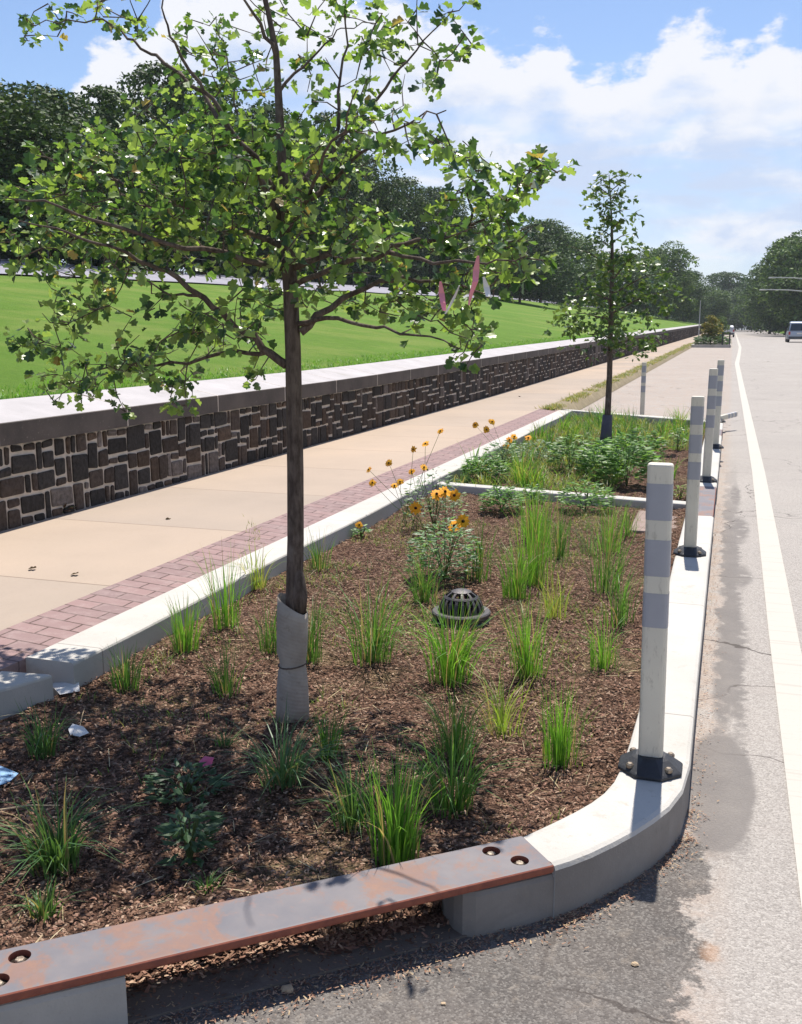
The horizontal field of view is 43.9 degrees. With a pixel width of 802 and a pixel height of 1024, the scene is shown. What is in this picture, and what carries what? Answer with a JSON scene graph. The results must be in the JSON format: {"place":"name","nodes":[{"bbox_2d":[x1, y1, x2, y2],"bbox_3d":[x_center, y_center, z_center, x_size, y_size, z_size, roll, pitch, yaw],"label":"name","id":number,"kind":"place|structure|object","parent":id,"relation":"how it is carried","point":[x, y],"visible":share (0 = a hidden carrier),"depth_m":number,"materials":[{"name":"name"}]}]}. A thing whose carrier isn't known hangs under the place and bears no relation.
{"place":"outdoors","nodes":[
{"label":"outdoors","id":0,"kind":"place"},
{"bbox_2d":[0,259,592,306],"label":"park path","id":1,"kind":"structure","parent":0,"point":[202,279],"depth_m":44.54,"materials":[{"name":"concrete"}]},
{"bbox_2d":[0,274,700,398],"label":"lawn","id":2,"kind":"structure","parent":0,"point":[325,340],"depth_m":19.53,"materials":[{"name":"plant"}]},
{"bbox_2d":[0,78,96,258],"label":"tree","id":3,"kind":"object","parent":2,"relation":"on","point":[12,134],"visible":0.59,"depth_m":35.64,"materials":[{"name":"green plant"}]},
{"bbox_2d":[0,80,137,258],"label":"tree","id":4,"kind":"object","parent":2,"relation":"on","point":[61,103],"visible":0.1,"depth_m":38.80,"materials":[{"name":"green plant"}]},
{"bbox_2d":[21,84,175,262],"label":"tree","id":5,"kind":"object","parent":2,"relation":"on","point":[107,111],"visible":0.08,"depth_m":42.23,"materials":[{"name":"green plant"}]},
{"bbox_2d":[93,60,239,268],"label":"tree","id":6,"kind":"object","parent":2,"relation":"on","point":[144,76],"visible":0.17,"depth_m":48.84,"materials":[{"name":"green plant"}]},
{"bbox_2d":[162,81,276,271],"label":"tree","id":7,"kind":"object","parent":2,"relation":"on","point":[226,99],"visible":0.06,"depth_m":55.98,"materials":[{"name":"green plant"}]},
{"bbox_2d":[0,239,516,299],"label":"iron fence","id":8,"kind":"object","parent":2,"relation":"on","point":[47,253],"visible":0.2,"depth_m":48.33,"materials":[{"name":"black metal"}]},
{"bbox_2d":[236,100,343,277],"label":"tree","id":9,"kind":"object","parent":2,"relation":"on","point":[270,113],"visible":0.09,"depth_m":62.72,"materials":[{"name":"green plant"}]},
{"bbox_2d":[0,334,599,399],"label":"lawn fringe","id":10,"kind":"object","parent":2,"relation":"on","point":[311,366],"visible":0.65,"depth_m":12.96,"materials":[{"name":"green plant"}]},
{"bbox_2d":[0,190,601,306],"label":"woodland","id":11,"kind":"object","parent":2,"relation":"on","point":[372,277],"visible":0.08,"depth_m":72.01,"materials":[{"name":"plant"}]},
{"bbox_2d":[284,110,377,280],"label":"tree","id":12,"kind":"object","parent":2,"relation":"on","point":[355,194],"visible":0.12,"depth_m":73.07,"materials":[{"name":"green plant"}]},
{"bbox_2d":[339,152,416,282],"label":"tree","id":13,"kind":"object","parent":2,"relation":"on","point":[387,202],"visible":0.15,"depth_m":80.65,"materials":[{"name":"green plant"}]},
{"bbox_2d":[372,176,450,278],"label":"tree","id":14,"kind":"object","parent":2,"relation":"on","point":[418,206],"visible":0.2,"depth_m":87.83,"materials":[{"name":"green plant"}]},
{"bbox_2d":[409,186,484,287],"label":"tree","id":15,"kind":"object","parent":2,"relation":"on","point":[430,192],"visible":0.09,"depth_m":95.69,"materials":[{"name":"green plant"}]},
{"bbox_2d":[470,231,576,302],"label":"tree","id":16,"kind":"object","parent":2,"relation":"on","point":[540,248],"visible":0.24,"depth_m":89.55,"materials":[{"name":"green plant"}]},
{"bbox_2d":[498,218,594,305],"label":"tree","id":17,"kind":"object","parent":2,"relation":"on","point":[559,235],"visible":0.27,"depth_m":107.72,"materials":[{"name":"green plant"}]},
{"bbox_2d":[542,231,625,308],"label":"tree","id":18,"kind":"object","parent":2,"relation":"on","point":[589,247],"visible":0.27,"depth_m":119.43,"materials":[{"name":"green plant"}]},
{"bbox_2d":[585,253,667,312],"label":"tree","id":19,"kind":"object","parent":2,"relation":"on","point":[634,276],"visible":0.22,"depth_m":132.66,"materials":[{"name":"green plant"}]},
{"bbox_2d":[625,247,680,317],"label":"tree","id":20,"kind":"object","parent":2,"relation":"on","point":[661,260],"visible":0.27,"depth_m":141.33,"materials":[{"name":"green plant"}]},
{"bbox_2d":[636,240,700,320],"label":"tree","id":21,"kind":"object","parent":2,"relation":"on","point":[687,283],"visible":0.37,"depth_m":147.16,"materials":[{"name":"green plant"}]},
{"bbox_2d":[670,270,717,321],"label":"tree","id":22,"kind":"object","parent":2,"relation":"on","point":[700,294],"visible":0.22,"depth_m":163.31,"materials":[{"name":"green plant"}]},
{"bbox_2d":[674,287,737,328],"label":"tree","id":23,"kind":"object","parent":2,"relation":"on","point":[720,307],"visible":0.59,"depth_m":199.30,"materials":[{"name":"green plant"}]},
{"bbox_2d":[0,333,703,630],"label":"sidewalk","id":24,"kind":"structure","parent":0,"point":[102,546],"depth_m":7.59,"materials":[{"name":"concrete"}]},
{"bbox_2d":[0,0,801,329],"label":"sky","id":25,"kind":"structure","parent":0,"point":[701,100],"materials":[{"name":"blue"}]},
{"bbox_2d":[54,330,801,1023],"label":"road","id":26,"kind":"structure","parent":0,"point":[712,934],"depth_m":2.68,"materials":[{"name":"asphalt"}]},
{"bbox_2d":[0,671,53,719],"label":"curb","id":27,"kind":"structure","parent":26,"relation":"on","point":[17,687],"depth_m":3.89,"materials":[{"name":"concrete"}]},
{"bbox_2d":[0,975,127,1023],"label":"curb","id":28,"kind":"structure","parent":26,"relation":"on","point":[102,1002],"depth_m":2.12,"materials":[{"name":"concrete"}]},
{"bbox_2d":[0,409,557,672],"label":"brick paving","id":29,"kind":"structure","parent":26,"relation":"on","point":[20,642],"depth_m":5.65,"materials":[{"name":"brick"}]},
{"bbox_2d":[126,918,466,1023],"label":"inlet apron","id":30,"kind":"object","parent":26,"relation":"on","point":[229,986],"visible":0.18,"depth_m":2.35,"materials":[{"name":"concrete"}]},
{"bbox_2d":[125,905,448,995],"bbox_3d":[-0.281,1.051,2.457,0.840,0.033,0.216,-3,11,-16],"label":"mulch spill","id":31,"kind":"object","parent":30,"relation":"on","point":[338,939],"visible":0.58,"depth_m":2.44,"materials":[{"name":"wood"}]},
{"bbox_2d":[26,410,571,694],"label":"curb","id":32,"kind":"structure","parent":26,"relation":"on","point":[73,659],"depth_m":5.19,"materials":[{"name":"concrete"}]},
{"bbox_2d":[0,417,704,949],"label":"mulch","id":33,"kind":"object","parent":26,"relation":"on","point":[324,669],"visible":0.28,"depth_m":3.66,"materials":[{"name":"wood"}]},
{"bbox_2d":[2,866,87,923],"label":"grass clump","id":34,"kind":"object","parent":33,"relation":"on","point":[42,908],"visible":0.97,"depth_m":2.53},
{"bbox_2d":[5,694,93,760],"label":"grass clump","id":35,"kind":"object","parent":33,"relation":"on","point":[42,750],"visible":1,"depth_m":3.42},
{"bbox_2d":[0,767,164,893],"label":"grass clump","id":36,"kind":"object","parent":33,"relation":"on","point":[53,854],"visible":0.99,"depth_m":2.71,"materials":[{"name":"plant"}]},
{"bbox_2d":[98,639,157,692],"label":"grass clump","id":37,"kind":"object","parent":33,"relation":"on","point":[125,676],"visible":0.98,"depth_m":4.11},
{"bbox_2d":[153,591,215,653],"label":"grass clump","id":38,"kind":"object","parent":33,"relation":"on","point":[186,644],"visible":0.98,"depth_m":4.51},
{"bbox_2d":[141,758,235,811],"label":"leafy plant","id":39,"kind":"object","parent":33,"relation":"on","point":[152,779],"visible":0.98,"depth_m":3.16,"materials":[{"name":"green plant"}]},
{"bbox_2d":[153,802,226,867],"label":"leafy plant","id":40,"kind":"object","parent":33,"relation":"on","point":[179,831],"visible":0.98,"depth_m":2.74,"materials":[{"name":"green plant"}]},
{"bbox_2d":[188,863,237,894],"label":"grass clump","id":41,"kind":"object","parent":33,"relation":"on","point":[198,885],"visible":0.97,"depth_m":2.61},
{"bbox_2d":[186,537,272,631],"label":"grass clump","id":42,"kind":"object","parent":33,"relation":"on","point":[228,615],"visible":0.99,"depth_m":4.81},
{"bbox_2d":[197,636,267,698],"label":"grass clump","id":43,"kind":"object","parent":33,"relation":"on","point":[222,680],"visible":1,"depth_m":4.07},
{"bbox_2d":[231,515,280,589],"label":"grass clump","id":44,"kind":"object","parent":33,"relation":"on","point":[257,583],"visible":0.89,"depth_m":5.66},
{"bbox_2d":[238,598,276,656],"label":"grass clump","id":45,"kind":"object","parent":33,"relation":"on","point":[269,646],"visible":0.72,"depth_m":4.54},
{"bbox_2d":[173,701,381,800],"bbox_3d":[-0.409,0.758,3.147,0.665,0.270,0.698,8,13,37],"label":"grass clump","id":46,"kind":"object","parent":33,"relation":"on","point":[281,777],"visible":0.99,"depth_m":3.20,"materials":[{"name":"plant"}]},
{"bbox_2d":[0,0,580,722],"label":"young tree","id":47,"kind":"object","parent":33,"relation":"on","point":[186,142],"visible":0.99,"depth_m":3.59,"materials":[{"name":"green plant"}]},
{"bbox_2d":[255,586,351,663],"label":"grass clump","id":48,"kind":"object","parent":33,"relation":"on","point":[311,654],"visible":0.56,"depth_m":4.44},
{"bbox_2d":[304,530,336,571],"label":"grass clump","id":49,"kind":"object","parent":33,"relation":"on","point":[319,565],"visible":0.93,"depth_m":6.10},
{"bbox_2d":[306,703,370,762],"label":"grass clump","id":50,"kind":"object","parent":33,"relation":"on","point":[322,735],"visible":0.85,"depth_m":3.42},
{"bbox_2d":[1,498,679,936],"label":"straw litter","id":51,"kind":"object","parent":33,"relation":"on","point":[311,770],"visible":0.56,"depth_m":3.49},
{"bbox_2d":[287,742,435,838],"bbox_3d":[-0.132,0.823,2.948,0.464,0.253,0.540,3,11,18],"label":"grass clump","id":52,"kind":"object","parent":33,"relation":"on","point":[354,813],"visible":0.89,"depth_m":2.96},
{"bbox_2d":[75,412,704,833],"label":"weeds","id":53,"kind":"object","parent":33,"relation":"on","point":[557,484],"visible":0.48,"depth_m":7.57,"materials":[{"name":"green plant"}]},
{"bbox_2d":[335,736,446,866],"bbox_3d":[-0.021,0.800,2.721,0.324,0.329,0.415,-1,10,-5],"label":"grass clump","id":54,"kind":"object","parent":33,"relation":"on","point":[402,831],"visible":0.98,"depth_m":2.71,"materials":[{"name":"plant"}]},
{"bbox_2d":[308,555,475,666],"bbox_3d":[-0.090,0.436,4.363,0.765,0.494,1.115,-6,12,-30],"label":"grass clump","id":55,"kind":"object","parent":33,"relation":"on","point":[374,637],"visible":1,"depth_m":4.41,"materials":[{"name":"plant"}]},
{"bbox_2d":[373,540,460,604],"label":"grass clump","id":56,"kind":"object","parent":33,"relation":"on","point":[426,589],"visible":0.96,"depth_m":5.44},
{"bbox_2d":[402,467,468,527],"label":"leafy plant","id":57,"kind":"object","parent":33,"relation":"on","point":[447,482],"visible":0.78,"depth_m":7.38,"materials":[{"name":"green plant"}]},
{"bbox_2d":[335,700,545,819],"bbox_3d":[0.102,0.765,2.968,0.754,0.340,0.588,-7,12,-33],"label":"grass clump","id":58,"kind":"object","parent":33,"relation":"on","point":[460,792],"visible":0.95,"depth_m":3.05,"materials":[{"name":"plant"}]},
{"bbox_2d":[405,516,482,580],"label":"leafy plant","id":59,"kind":"object","parent":33,"relation":"on","point":[442,546],"visible":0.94,"depth_m":5.84,"materials":[{"name":"green plant"}]},
{"bbox_2d":[387,668,525,765],"bbox_3d":[0.183,0.693,3.430,0.507,0.303,0.578,1,10,5],"label":"grass clump","id":60,"kind":"object","parent":33,"relation":"on","point":[457,735],"visible":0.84,"depth_m":3.39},
{"bbox_2d":[361,585,558,687],"bbox_3d":[0.195,0.505,4.097,0.800,0.427,0.899,-3,11,-16],"label":"grass clump","id":61,"kind":"object","parent":33,"relation":"on","point":[451,667],"visible":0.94,"depth_m":4.12,"materials":[{"name":"plant"}]},
{"bbox_2d":[432,588,490,628],"bbox_3d":[0.312,0.500,5.158,0.306,0.209,0.306,3,11,18],"label":"beehive drain","id":62,"kind":"object","parent":33,"relation":"on","point":[448,599],"visible":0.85,"depth_m":5.08,"materials":[{"name":"metal"}]},
{"bbox_2d":[409,657,543,738],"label":"grass clump","id":63,"kind":"object","parent":33,"relation":"on","point":[499,709],"visible":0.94,"depth_m":3.65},
{"bbox_2d":[462,520,503,582],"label":"grass clump","id":64,"kind":"object","parent":33,"relation":"on","point":[478,576],"visible":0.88,"depth_m":5.87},
{"bbox_2d":[458,451,511,479],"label":"leafy shrub","id":65,"kind":"object","parent":33,"relation":"on","point":[496,464],"visible":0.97,"depth_m":9.64,"materials":[{"name":"green plant"}]},
{"bbox_2d":[477,485,524,511],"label":"leafy shrub","id":66,"kind":"object","parent":33,"relation":"on","point":[497,496],"visible":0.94,"depth_m":7.91,"materials":[{"name":"green plant"}]},
{"bbox_2d":[484,440,521,468],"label":"leafy shrub","id":67,"kind":"object","parent":33,"relation":"on","point":[509,450],"visible":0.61,"depth_m":10.47,"materials":[{"name":"green plant"}]},
{"bbox_2d":[488,533,545,600],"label":"grass clump","id":68,"kind":"object","parent":33,"relation":"on","point":[517,588],"visible":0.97,"depth_m":5.49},
{"bbox_2d":[480,592,564,680],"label":"grass clump","id":69,"kind":"object","parent":33,"relation":"on","point":[530,668],"visible":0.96,"depth_m":4.17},
{"bbox_2d":[500,481,556,542],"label":"grass clump","id":70,"kind":"object","parent":33,"relation":"on","point":[534,514],"visible":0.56,"depth_m":6.96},
{"bbox_2d":[493,479,570,588],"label":"grass clump","id":71,"kind":"object","parent":33,"relation":"on","point":[538,580],"visible":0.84,"depth_m":5.77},
{"bbox_2d":[525,496,581,561],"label":"grass clump","id":72,"kind":"object","parent":33,"relation":"on","point":[561,551],"visible":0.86,"depth_m":6.38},
{"bbox_2d":[532,560,586,619],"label":"grass clump","id":73,"kind":"object","parent":33,"relation":"on","point":[552,613],"visible":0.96,"depth_m":5.15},
{"bbox_2d":[533,676,594,771],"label":"grass clump","id":74,"kind":"object","parent":33,"relation":"on","point":[559,747],"visible":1,"depth_m":3.34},
{"bbox_2d":[544,433,595,469],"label":"leafy shrub","id":75,"kind":"object","parent":33,"relation":"on","point":[562,445],"visible":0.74,"depth_m":10.34,"materials":[{"name":"green plant"}]},
{"bbox_2d":[555,479,615,513],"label":"leafy shrub","id":76,"kind":"object","parent":33,"relation":"on","point":[592,494],"visible":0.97,"depth_m":8.02,"materials":[{"name":"green plant"}]},
{"bbox_2d":[572,437,624,478],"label":"leafy shrub","id":77,"kind":"object","parent":33,"relation":"on","point":[585,457],"visible":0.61,"depth_m":9.76,"materials":[{"name":"green plant"}]},
{"bbox_2d":[548,505,672,594],"bbox_3d":[1.151,0.202,5.542,0.838,0.530,0.559,2,11,9],"label":"grass clump","id":78,"kind":"object","parent":33,"relation":"on","point":[608,562],"visible":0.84,"depth_m":5.57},
{"bbox_2d":[593,488,637,553],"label":"grass clump","id":79,"kind":"object","parent":33,"relation":"on","point":[609,529],"visible":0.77,"depth_m":6.65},
{"bbox_2d":[543,169,698,443],"bbox_3d":[2.723,-2.470,12.368,1.848,3.417,2.024,3,11,18],"label":"young tree","id":80,"kind":"object","parent":33,"relation":"on","point":[611,260],"visible":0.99,"depth_m":12.18,"materials":[{"name":"green plant"}]},
{"bbox_2d":[575,611,670,671],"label":"grass clump","id":81,"kind":"object","parent":33,"relation":"on","point":[603,661],"visible":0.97,"depth_m":4.28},
{"bbox_2d":[593,429,660,485],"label":"leafy shrub","id":82,"kind":"object","parent":33,"relation":"on","point":[645,453],"visible":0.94,"depth_m":9.26,"materials":[{"name":"green plant"}]},
{"bbox_2d":[584,557,703,628],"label":"grass clump","id":83,"kind":"object","parent":33,"relation":"on","point":[622,603],"visible":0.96,"depth_m":4.88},
{"bbox_2d":[620,428,668,461],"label":"leafy shrub","id":84,"kind":"object","parent":33,"relation":"on","point":[653,440],"visible":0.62,"depth_m":10.98,"materials":[{"name":"green plant"}]},
{"bbox_2d":[631,510,676,533],"bbox_3d":[1.966,0.093,7.621,0.360,0.050,0.850,3,11,18],"label":"splash pad","id":85,"kind":"object","parent":33,"relation":"on","point":[642,523],"visible":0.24,"depth_m":7.55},
{"bbox_2d":[127,505,726,1023],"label":"mulch crumbs","id":86,"kind":"object","parent":26,"relation":"on","point":[471,943],"visible":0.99,"depth_m":2.40,"materials":[{"name":"wood"}]},
{"bbox_2d":[437,482,685,508],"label":"check dam","id":87,"kind":"structure","parent":26,"relation":"on","point":[479,489],"depth_m":8.60,"materials":[{"name":"concrete"}]},
{"bbox_2d":[441,515,713,936],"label":"curb","id":88,"kind":"structure","parent":26,"relation":"on","point":[624,828],"depth_m":2.80,"materials":[{"name":"concrete"}]},
{"bbox_2d":[0,836,553,1004],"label":"steel plate","id":89,"kind":"object","parent":88,"relation":"on","point":[57,964],"visible":1,"depth_m":2.32,"materials":[{"name":"metal"}]},
{"bbox_2d":[618,462,682,781],"bbox_3d":[0.780,0.329,3.031,0.193,0.961,0.193,3,11,18],"label":"delineator post","id":90,"kind":"object","parent":88,"relation":"on","point":[649,759],"visible":1,"depth_m":3.02,"materials":[{"name":"grey plastic"}]},
{"bbox_2d":[673,396,705,557],"bbox_3d":[1.766,-0.216,6.005,0.193,0.961,0.193,3,11,18],"label":"delineator post","id":91,"kind":"object","parent":88,"relation":"on","point":[689,548],"visible":1,"depth_m":5.99,"materials":[{"name":"grey plastic"}]},
{"bbox_2d":[540,346,691,409],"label":"verge","id":92,"kind":"structure","parent":26,"relation":"on","point":[592,398],"depth_m":22.95,"materials":[{"name":"plant"}]},
{"bbox_2d":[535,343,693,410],"bbox_3d":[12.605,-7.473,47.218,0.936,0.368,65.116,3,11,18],"label":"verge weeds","id":93,"kind":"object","parent":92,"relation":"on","point":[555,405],"visible":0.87,"depth_m":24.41,"materials":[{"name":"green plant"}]},
{"bbox_2d":[562,409,705,426],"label":"curb","id":94,"kind":"structure","parent":26,"relation":"on","point":[641,416],"depth_m":15.79,"materials":[{"name":"concrete"}]},
{"bbox_2d":[640,362,646,414],"bbox_3d":[4.068,-2.032,16.727,0.193,0.961,0.193,3,11,18],"label":"delineator post","id":95,"kind":"object","parent":26,"relation":"on","point":[643,389],"visible":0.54,"depth_m":16.69,"materials":[{"name":"white plastic"}]},
{"bbox_2d":[700,435,721,503],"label":"curb","id":96,"kind":"structure","parent":26,"relation":"on","point":[716,454],"depth_m":10.12,"materials":[{"name":"concrete"}]},
{"bbox_2d":[698,486,715,516],"bbox_3d":[2.430,-0.090,8.038,0.200,0.024,1.462,3,11,18],"label":"steel plate","id":97,"kind":"object","parent":96,"relation":"on","point":[707,494],"visible":0.43,"depth_m":7.99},
{"bbox_2d":[700,368,717,482],"bbox_3d":[2.762,-0.776,8.919,0.193,1.011,0.193,3,11,18],"label":"delineator post","id":98,"kind":"object","parent":96,"relation":"on","point":[706,477],"visible":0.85,"depth_m":8.90,"materials":[{"name":"white plastic"}]},
{"bbox_2d":[713,360,724,448],"bbox_3d":[3.642,-1.240,11.451,0.193,1.011,0.193,3,11,18],"label":"delineator post","id":99,"kind":"object","parent":96,"relation":"on","point":[720,368],"visible":0.73,"depth_m":11.42,"materials":[{"name":"white plastic"}]},
{"bbox_2d":[691,334,731,347],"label":"planter","id":100,"kind":"object","parent":26,"relation":"on","point":[702,343],"visible":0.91,"depth_m":71.99,"materials":[{"name":"concrete"}]},
{"bbox_2d":[700,315,724,344],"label":"sapling","id":101,"kind":"object","parent":100,"relation":"in","point":[710,328],"visible":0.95,"depth_m":73.07,"materials":[{"name":"green plant"}]},
{"bbox_2d":[735,333,801,907],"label":"lane line","id":102,"kind":"object","parent":26,"relation":"on","point":[786,654],"visible":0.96,"depth_m":4.92,"materials":[{"name":"white paint"}]},
{"bbox_2d":[785,322,801,341],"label":"parked car","id":103,"kind":"object","parent":26,"relation":"on","point":[794,330],"visible":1,"depth_m":89.79,"materials":[{"name":"silver metal"}]},
{"bbox_3d":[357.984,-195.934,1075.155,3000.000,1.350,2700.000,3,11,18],"label":"ground","id":104,"kind":"structure","parent":0,"visible":0},
{"bbox_2d":[0,324,701,530],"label":"stone wall","id":105,"kind":"structure","parent":104,"relation":"on","point":[54,459],"depth_m":9.42,"materials":[{"name":"stone"}]},
{"bbox_2d":[694,271,746,330],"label":"tree","id":106,"kind":"object","parent":104,"relation":"on","point":[727,283],"visible":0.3,"depth_m":241.26,"materials":[{"name":"green plant"}]},
{"bbox_2d":[726,278,767,331],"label":"tree","id":107,"kind":"object","parent":104,"relation":"on","point":[737,313],"visible":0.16,"depth_m":222.31,"materials":[{"name":"green plant"}]},
{"bbox_2d":[735,265,783,333],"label":"tree","id":108,"kind":"object","parent":104,"relation":"on","point":[758,321],"visible":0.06,"depth_m":175.56,"materials":[{"name":"green plant"}]},
{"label":"far verge","id":109,"kind":"structure","parent":0,"visible":0},
{"bbox_2d":[740,234,801,334],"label":"tree","id":110,"kind":"object","parent":109,"relation":"on","point":[765,319],"visible":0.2,"depth_m":155.24,"materials":[{"name":"green plant"}]},
{"bbox_2d":[755,230,801,328],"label":"tree","id":111,"kind":"object","parent":109,"relation":"on","point":[789,252],"visible":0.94,"depth_m":135.36,"materials":[{"name":"green plant"}]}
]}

